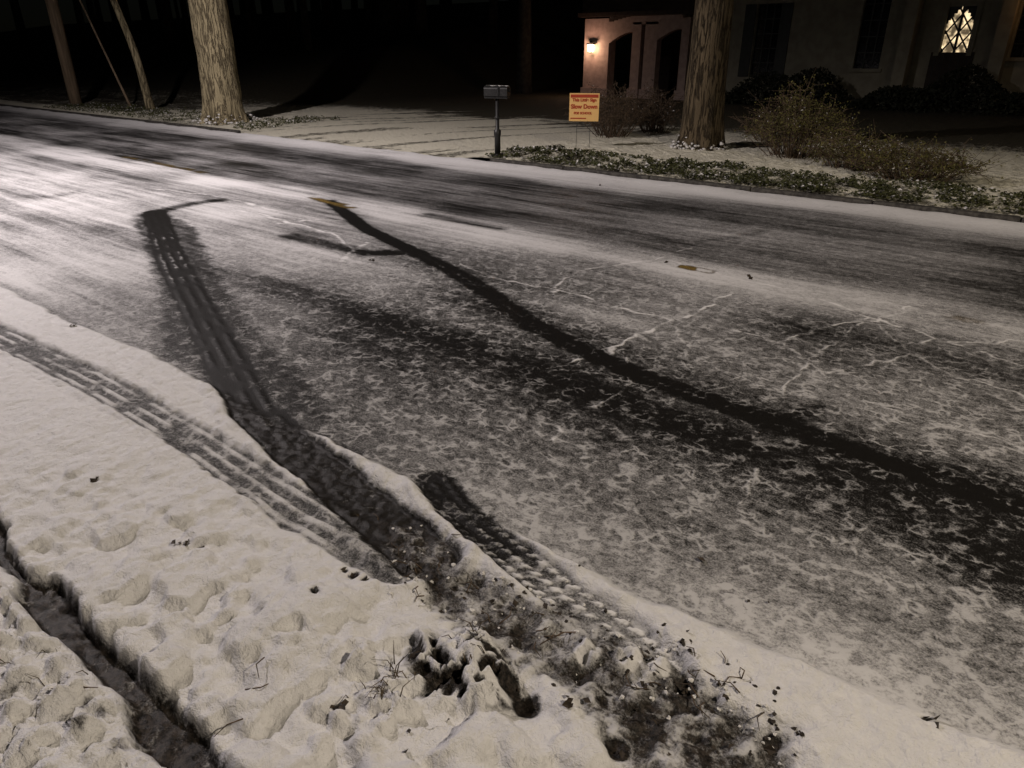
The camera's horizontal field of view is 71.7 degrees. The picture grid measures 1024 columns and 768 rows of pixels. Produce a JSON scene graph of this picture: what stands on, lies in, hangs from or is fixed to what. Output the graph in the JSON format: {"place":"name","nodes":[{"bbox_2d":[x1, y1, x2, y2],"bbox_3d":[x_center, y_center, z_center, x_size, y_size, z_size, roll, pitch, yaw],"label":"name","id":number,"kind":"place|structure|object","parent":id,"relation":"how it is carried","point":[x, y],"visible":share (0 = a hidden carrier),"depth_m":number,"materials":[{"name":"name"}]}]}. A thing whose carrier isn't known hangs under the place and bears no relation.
{"place":"outdoors","nodes":[
{"label":"outdoors","id":0,"kind":"place"},
{"bbox_2d":[0,555,199,767],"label":"snow covered verge","id":1,"kind":"structure","parent":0,"point":[108,722],"depth_m":1.97,"materials":[{"name":"snow"},{"name":"grass"}]},
{"bbox_2d":[0,0,507,31],"label":"sky","id":2,"kind":"structure","parent":0,"point":[34,12],"materials":[{"name":"black"}]},
{"bbox_2d":[0,106,1023,767],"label":"road","id":3,"kind":"structure","parent":0,"point":[250,370],"depth_m":3.29,"materials":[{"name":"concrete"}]},
{"bbox_2d":[0,618,509,707],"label":"grass tufts","id":4,"kind":"object","parent":3,"relation":"on","point":[397,672],"visible":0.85,"depth_m":2.06,"materials":[{"name":"plant"}]},
{"bbox_2d":[0,513,774,736],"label":"twigs","id":5,"kind":"object","parent":3,"relation":"on","point":[551,636],"visible":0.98,"depth_m":2.10,"materials":[{"name":"brown plant"}]},
{"bbox_2d":[70,184,940,757],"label":"fallen leaves","id":6,"kind":"object","parent":3,"relation":"on","point":[568,704],"visible":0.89,"depth_m":2.04,"materials":[{"name":"brown plant"}]},
{"bbox_2d":[0,104,1023,222],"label":"kerb","id":7,"kind":"structure","parent":3,"relation":"on","point":[1005,217],"depth_m":9.49,"materials":[{"name":"concrete"}]},
{"bbox_2d":[389,525,804,767],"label":"slush clods","id":8,"kind":"object","parent":3,"relation":"on","point":[691,680],"visible":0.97,"depth_m":2.15,"materials":[{"name":"grey snow"}]},
{"bbox_2d":[0,0,1023,216],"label":"lawn","id":9,"kind":"structure","parent":0,"point":[407,89],"depth_m":26.59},
{"bbox_2d":[45,0,81,104],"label":"utility pole","id":10,"kind":"object","parent":9,"relation":"on","point":[64,54],"visible":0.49,"depth_m":22.97,"materials":[{"name":"brown wood"}]},
{"bbox_2d":[79,0,130,105],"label":"sapling","id":11,"kind":"object","parent":9,"relation":"on","point":[118,81],"visible":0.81,"depth_m":22.37,"materials":[{"name":"brown wood"}]},
{"bbox_2d":[110,0,155,109],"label":"slender tree","id":12,"kind":"object","parent":9,"relation":"on","point":[146,94],"visible":0.86,"depth_m":20.80,"materials":[{"name":"brown wood"}]},
{"bbox_2d":[188,0,248,124],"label":"oak tree","id":13,"kind":"object","parent":9,"relation":"on","point":[216,58],"visible":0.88,"depth_m":17.05,"materials":[{"name":"brown plant"}]},
{"bbox_2d":[9,0,603,93],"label":"distant trees","id":14,"kind":"object","parent":9,"relation":"on","point":[385,17],"visible":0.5,"depth_m":40.30,"materials":[{"name":"black plant"}]},
{"bbox_2d":[192,113,727,150],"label":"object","id":15,"kind":"object","parent":9,"relation":"on","point":[675,145],"visible":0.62,"depth_m":12.92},
{"bbox_2d":[484,85,509,156],"bbox_3d":[-0.238,-4.359,11.790,0.433,1.117,0.196,8,26,17],"label":"mailbox","id":16,"kind":"object","parent":9,"relation":"on","point":[496,92],"visible":1,"depth_m":11.59,"materials":[{"name":"black paint"}]},
{"bbox_2d":[43,101,1023,214],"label":"ivy ground cover","id":17,"kind":"object","parent":9,"relation":"on","point":[808,182],"visible":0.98,"depth_m":9.97,"materials":[{"name":"green plant"}]},
{"bbox_2d":[569,93,599,142],"bbox_3d":[1.295,-4.752,12.825,0.530,0.940,0.020,2,25,5],"label":"yard sign","id":18,"kind":"object","parent":9,"relation":"on","point":[583,106],"visible":1,"depth_m":12.72,"materials":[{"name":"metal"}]},
{"bbox_2d":[564,81,658,137],"bbox_3d":[2.002,-5.669,14.639,1.499,1.117,1.985,-16,29,-30],"label":"bush","id":19,"kind":"object","parent":9,"relation":"on","point":[615,112],"visible":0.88,"depth_m":14.52,"materials":[{"name":"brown plant"}]},
{"bbox_2d":[578,0,694,99],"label":"porte cochere","id":20,"kind":"object","parent":9,"relation":"on","point":[660,31],"visible":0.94,"depth_m":26.43,"materials":[{"name":"paint"}]},
{"bbox_2d":[587,41,594,52],"bbox_3d":[3.040,-12.945,27.245,0.240,0.430,0.300,19,31,34],"label":"wall lantern","id":21,"kind":"object","parent":20,"relation":"attached to","point":[590,48],"depth_m":27.18,"materials":[{"name":"white glass"}]},
{"bbox_2d":[627,79,683,133],"bbox_3d":[3.026,-5.962,15.269,1.336,1.112,1.412,-15,29,-28],"label":"bush","id":22,"kind":"object","parent":9,"relation":"on","point":[664,113],"visible":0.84,"depth_m":15.14,"materials":[{"name":"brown plant"}]},
{"bbox_2d":[676,0,733,150],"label":"oak tree","id":23,"kind":"object","parent":9,"relation":"on","point":[702,124],"visible":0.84,"depth_m":12.27,"materials":[{"name":"brown plant"}]},
{"bbox_2d":[728,89,817,140],"bbox_3d":[5.138,-5.243,13.888,1.456,0.981,1.580,-2,25,-5],"label":"bush","id":24,"kind":"object","parent":9,"relation":"on","point":[749,126],"visible":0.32,"depth_m":13.94,"materials":[{"name":"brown plant"}]},
{"bbox_2d":[734,71,864,159],"bbox_3d":[4.676,-4.411,11.599,2.107,1.414,1.694,19,31,34],"label":"bush","id":25,"kind":"object","parent":9,"relation":"on","point":[795,132],"visible":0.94,"depth_m":11.52,"materials":[{"name":"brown plant"}]},
{"bbox_2d":[789,119,907,172],"bbox_3d":[5.007,-3.498,10.522,1.447,0.810,1.584,-3,25,-6],"label":"bush","id":26,"kind":"object","parent":9,"relation":"on","point":[842,148],"visible":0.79,"depth_m":10.54,"materials":[{"name":"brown plant"}]},
{"bbox_2d":[687,0,1023,108],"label":"walls","id":27,"kind":"structure","parent":9,"relation":"on","point":[825,34],"depth_m":23.16,"materials":[{"name":"beige paint"}]},
{"bbox_2d":[737,0,1023,79],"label":"windows","id":28,"kind":"structure","parent":27,"relation":"attached to","point":[772,36],"depth_m":24.31,"materials":[{"name":"black glass"}]},
{"bbox_2d":[940,6,976,51],"bbox_3d":[13.509,-10.703,21.426,0.778,1.259,0.140,19,31,34],"label":"leaded window","id":29,"kind":"structure","parent":27,"relation":"attached to","point":[959,23],"depth_m":21.44,"materials":[{"name":"yellow glass"}]},
{"bbox_2d":[725,63,1023,116],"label":"foundation hedge","id":30,"kind":"object","parent":9,"relation":"on","point":[869,100],"visible":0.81,"depth_m":21.00,"materials":[{"name":"green plant"}]},
{"bbox_2d":[840,130,1022,183],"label":"bush","id":31,"kind":"object","parent":9,"relation":"on","point":[920,155],"visible":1,"depth_m":9.53,"materials":[{"name":"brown plant"}]},
{"bbox_2d":[875,0,1021,112],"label":"entrance","id":32,"kind":"object","parent":9,"relation":"on","point":[941,64],"visible":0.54,"depth_m":21.44,"materials":[{"name":"beige paint"}]},
{"bbox_2d":[468,157,1022,221],"bbox_3d":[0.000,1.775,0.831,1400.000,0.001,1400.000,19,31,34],"label":"ground","id":33,"kind":"structure","parent":0,"point":[481,158],"depth_m":14.44,"materials":[{"name":"white snow"}]}
]}

